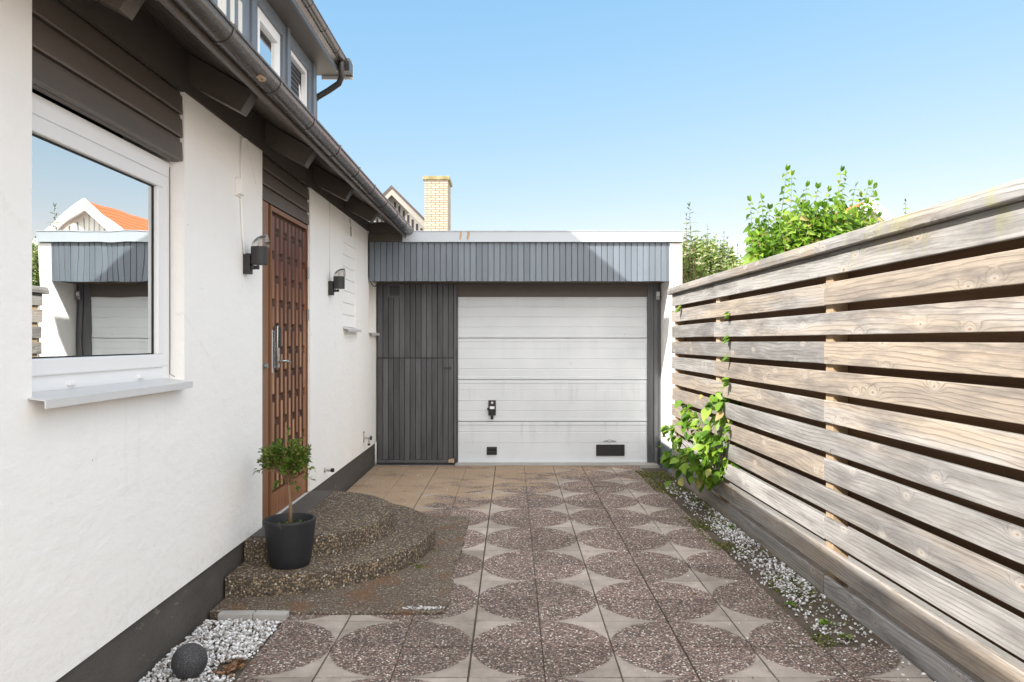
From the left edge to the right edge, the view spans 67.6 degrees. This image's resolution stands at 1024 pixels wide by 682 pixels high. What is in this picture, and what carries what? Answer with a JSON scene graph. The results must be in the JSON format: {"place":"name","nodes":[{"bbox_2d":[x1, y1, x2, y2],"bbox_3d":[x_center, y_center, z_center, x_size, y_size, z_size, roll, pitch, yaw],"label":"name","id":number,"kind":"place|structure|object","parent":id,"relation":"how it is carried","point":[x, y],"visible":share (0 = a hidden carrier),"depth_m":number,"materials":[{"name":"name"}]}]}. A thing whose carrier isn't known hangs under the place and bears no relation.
{"place":"outdoors","nodes":[
{"label":"outdoors","id":0,"kind":"place"},
{"bbox_2d":[138,618,282,681],"bbox_3d":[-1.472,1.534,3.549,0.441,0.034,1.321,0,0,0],"label":"white gravel","id":1,"kind":"structure","parent":0,"point":[231,635],"depth_m":3.87,"materials":[{"name":"white gravel"}]},
{"bbox_2d":[171,643,207,678],"bbox_3d":[-1.475,1.464,3.500,0.156,0.156,0.156,0,0,0],"label":"stone ball","id":2,"kind":"object","parent":1,"relation":"on","point":[189,660],"visible":0.97,"depth_m":3.45,"materials":[{"name":"grey stone"}]},
{"bbox_2d":[213,655,257,676],"bbox_3d":[-1.321,1.530,3.599,0.194,0.029,0.202,0,0,30],"label":"dead leaf clump","id":3,"kind":"object","parent":1,"relation":"on","point":[234,665],"visible":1,"depth_m":3.59,"materials":[{"name":"brown plant"}]},
{"bbox_2d":[210,515,468,618],"bbox_3d":[-1.028,1.537,5.485,1.335,0.046,2.430,0,0,0],"label":"step apron","id":4,"kind":"object","parent":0,"point":[430,584],"visible":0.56,"depth_m":4.57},
{"bbox_2d":[225,491,435,597],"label":"entrance steps","id":5,"kind":"structure","parent":4,"relation":"on","point":[359,537],"depth_m":5.05,"materials":[{"name":"concrete"}]},
{"bbox_2d":[263,512,316,569],"bbox_3d":[-1.385,1.250,4.775,0.320,0.290,0.320,0,0,0],"label":"plant pot","id":6,"kind":"object","parent":5,"relation":"on","point":[289,546],"visible":0.97,"depth_m":4.66,"materials":[{"name":"plastic"}]},
{"bbox_2d":[253,426,315,522],"bbox_3d":[-1.414,0.840,4.776,0.403,0.631,0.335,0,0,0],"label":"potted tree","id":7,"kind":"object","parent":6,"relation":"in","point":[294,459],"visible":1,"depth_m":4.75,"materials":[{"name":"green plant"}]},
{"bbox_2d":[375,185,423,230],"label":"neighbour house","id":8,"kind":"structure","parent":0,"point":[408,211],"depth_m":23.62,"materials":[{"name":"white paint"}]},
{"bbox_2d":[423,176,451,230],"bbox_3d":[-2.181,-1.579,22.525,0.769,6.319,1.150,0,0,0],"label":"brick chimney","id":9,"kind":"object","parent":8,"relation":"attached to","point":[437,203],"visible":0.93,"depth_m":22.00,"materials":[{"name":"beige brick"}]},
{"bbox_2d":[235,466,933,681],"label":"driveway paving","id":10,"kind":"structure","parent":0,"point":[639,633],"depth_m":4.31,"materials":[{"name":"grey concrete"}]},
{"bbox_2d":[294,470,889,679],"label":"stray chips","id":11,"kind":"object","parent":10,"relation":"on","point":[420,607],"visible":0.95,"depth_m":4.30,"materials":[{"name":"stone"}]},
{"bbox_2d":[210,440,1023,668],"bbox_3d":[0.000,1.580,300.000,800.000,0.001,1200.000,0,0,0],"label":"ground","id":12,"kind":"structure","parent":0,"point":[966,630],"depth_m":4.97,"materials":[{"name":"grey concrete"}]},
{"bbox_2d":[0,0,413,681],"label":"house","id":13,"kind":"structure","parent":12,"relation":"on","point":[168,368],"depth_m":3.69,"materials":[{"name":"white paint"}]},
{"bbox_2d":[28,92,192,408],"bbox_3d":[-1.747,-0.341,3.308,0.226,1.161,1.315,0,0,0],"label":"window","id":14,"kind":"structure","parent":13,"relation":"in","point":[101,201],"depth_m":3.27,"materials":[{"name":"white plastic"}]},
{"bbox_2d":[235,175,244,197],"bbox_3d":[-1.681,-0.955,4.732,0.038,0.120,0.089,0,0,0],"label":"junction box","id":15,"kind":"object","parent":13,"relation":"attached to","point":[239,187],"visible":1,"depth_m":4.70,"materials":[{"name":"white paint"}]},
{"bbox_2d":[240,137,247,253],"bbox_3d":[-1.691,-0.919,4.835,0.018,0.742,0.131,0,0,0],"label":"lamp cable","id":16,"kind":"object","parent":13,"relation":"attached to","point":[241,138],"visible":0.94,"depth_m":4.78,"materials":[{"name":"white paint"}]},
{"bbox_2d":[243,235,267,273],"bbox_3d":[-1.627,-0.550,4.860,0.147,0.250,0.104,0,0,0],"label":"wall lamp","id":17,"kind":"object","parent":13,"relation":"attached to","point":[257,256],"visible":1,"depth_m":4.83,"materials":[{"name":"grey metal"}]},
{"bbox_2d":[262,200,308,524],"bbox_3d":[-1.706,0.163,5.825,0.165,2.259,1.224,0,0,0],"label":"front door","id":18,"kind":"structure","parent":13,"relation":"in","point":[285,311],"depth_m":5.79,"materials":[{"name":"brown wood"}]},
{"bbox_2d":[324,468,333,472],"bbox_3d":[-1.656,1.170,6.930,0.088,0.047,0.048,0,0,0],"label":"door stop","id":19,"kind":"object","parent":13,"relation":"attached to","point":[329,470],"depth_m":6.92,"materials":[{"name":"metal"}]},
{"bbox_2d":[329,203,330,280],"bbox_3d":[-1.695,-0.918,7.123,0.010,0.735,0.014,0,0,0],"label":"lamp cable","id":20,"kind":"object","parent":13,"relation":"attached to","point":[329,247],"visible":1,"depth_m":7.12,"materials":[{"name":"white paint"}]},
{"bbox_2d":[328,268,344,294],"bbox_3d":[-1.627,-0.550,7.100,0.147,0.250,0.104,0,0,0],"label":"wall lamp","id":21,"kind":"object","parent":13,"relation":"attached to","point":[338,282],"visible":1,"depth_m":7.07,"materials":[{"name":"grey metal"}]},
{"bbox_2d":[363,431,371,445],"bbox_3d":[-1.653,1.113,8.760,0.095,0.165,0.050,0,0,0],"label":"garden tap","id":22,"kind":"object","parent":13,"relation":"attached to","point":[368,438],"visible":1,"depth_m":8.75,"materials":[{"name":"metal"}]},
{"bbox_2d":[368,242,378,286],"bbox_3d":[-1.640,-0.904,9.059,0.135,0.531,0.033,0,0,-29],"label":"loose cable","id":23,"kind":"object","parent":13,"relation":"attached to","point":[368,267],"visible":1,"depth_m":9.02,"materials":[{"name":"grey metal"}]},
{"bbox_2d":[368,332,379,335],"bbox_3d":[-1.745,-0.396,9.308,0.190,0.663,0.495,0,0,0],"label":"window","id":24,"kind":"structure","parent":13,"relation":"in","point":[373,334],"depth_m":9.25,"materials":[{"name":"white plastic"}]},
{"bbox_2d":[217,610,254,621],"bbox_3d":[-1.525,1.535,4.235,0.191,0.070,0.069,0,0,0],"label":"edging stone","id":25,"kind":"object","parent":12,"relation":"on","point":[244,615],"visible":0.54,"depth_m":4.21,"materials":[{"name":"concrete"}]},
{"bbox_2d":[253,610,288,622],"bbox_3d":[-1.333,1.535,4.235,0.185,0.070,0.064,0,0,3],"label":"edging stone","id":26,"kind":"object","parent":12,"relation":"on","point":[274,615],"visible":0.56,"depth_m":4.21,"materials":[{"name":"concrete"}]},
{"bbox_2d":[368,222,682,472],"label":"garage","id":27,"kind":"structure","parent":12,"relation":"on","point":[524,346],"depth_m":9.57,"materials":[{"name":"white paint"}]},
{"bbox_2d":[458,297,646,461],"bbox_3d":[0.508,0.499,9.568,2.365,2.107,0.114,0,0,0],"label":"garage door","id":28,"kind":"structure","parent":27,"relation":"in","point":[541,379],"depth_m":9.58,"materials":[{"name":"metal"}]},
{"bbox_2d":[654,448,658,464],"bbox_3d":[1.800,1.433,9.549,0.056,0.213,0.074,0,0,0],"label":"drain pipe stub","id":29,"kind":"object","parent":27,"relation":"attached to","point":[656,455],"visible":0.85,"depth_m":9.52,"materials":[{"name":"grey metal"}]},
{"bbox_2d":[656,291,659,299],"bbox_3d":[1.816,-0.567,9.530,0.052,0.110,0.044,0,0,0],"label":"key switch","id":30,"kind":"object","parent":27,"relation":"attached to","point":[657,295],"visible":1,"depth_m":9.51,"materials":[{"name":"grey metal"}]},
{"bbox_2d":[455,462,657,467],"bbox_3d":[0.549,1.550,9.491,2.502,0.060,0.181,0,0,0],"label":"door sill","id":31,"kind":"structure","parent":12,"relation":"on","point":[646,465],"depth_m":9.42,"materials":[{"name":"concrete"}]},
{"bbox_2d":[682,203,738,443],"bbox_3d":[2.742,-0.099,10.214,0.486,3.373,1.611,0,0,40],"label":"tall shrub","id":32,"kind":"object","parent":12,"relation":"on","point":[686,253],"visible":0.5,"depth_m":9.81,"materials":[{"name":"green plant"}]},
{"bbox_2d":[682,233,743,283],"bbox_3d":[2.723,0.064,10.427,1.050,3.040,1.364,0,0,14],"label":"variegated shrub","id":33,"kind":"object","parent":12,"relation":"on","point":[709,257],"visible":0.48,"depth_m":10.14,"materials":[{"name":"green plant"}]},
{"bbox_2d":[740,164,882,264],"bbox_3d":[3.184,-0.144,8.080,1.820,3.450,1.304,0,0,0],"label":"green bush","id":34,"kind":"object","parent":12,"relation":"on","point":[790,231],"visible":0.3,"depth_m":7.78,"materials":[{"name":"green plant"}]},
{"bbox_2d":[667,178,1023,681],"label":"fence","id":35,"kind":"object","parent":12,"relation":"on","point":[874,373],"visible":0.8,"depth_m":3.92,"materials":[{"name":"brown wood"}]},
{"bbox_2d":[659,306,739,492],"bbox_3d":[1.698,0.504,7.421,0.689,1.778,1.845,0,0,0],"label":"climbing vine","id":36,"kind":"object","parent":35,"relation":"attached to","point":[704,469],"visible":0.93,"depth_m":6.82,"materials":[{"name":"green plant"}]},
{"bbox_2d":[314,0,1023,281],"label":"sky","id":37,"kind":"structure","parent":0,"point":[539,115],"materials":[{"name":"blue"}]},
{"bbox_2d":[641,468,985,681],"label":"soil strip","id":38,"kind":"object","parent":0,"point":[777,597],"visible":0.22,"depth_m":4.56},
{"bbox_2d":[411,470,903,681],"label":"moss","id":39,"kind":"object","parent":38,"relation":"on","point":[672,479],"visible":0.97,"depth_m":5.74,"materials":[{"name":"green plant"}]},
{"bbox_2d":[726,524,852,639],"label":"weeds","id":40,"kind":"object","parent":38,"relation":"on","point":[825,621],"visible":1,"depth_m":4.15,"materials":[{"name":"green plant"}]},
{"bbox_2d":[662,480,935,681],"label":"white chip strip","id":41,"kind":"object","parent":38,"relation":"on","point":[778,570],"visible":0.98,"depth_m":5.12,"materials":[{"name":"gravel"}]},
{"bbox_2d":[836,197,894,222],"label":"orange roofed house","id":42,"kind":"structure","parent":0,"point":[886,215],"depth_m":39.45,"materials":[{"name":"paint"}]}
]}

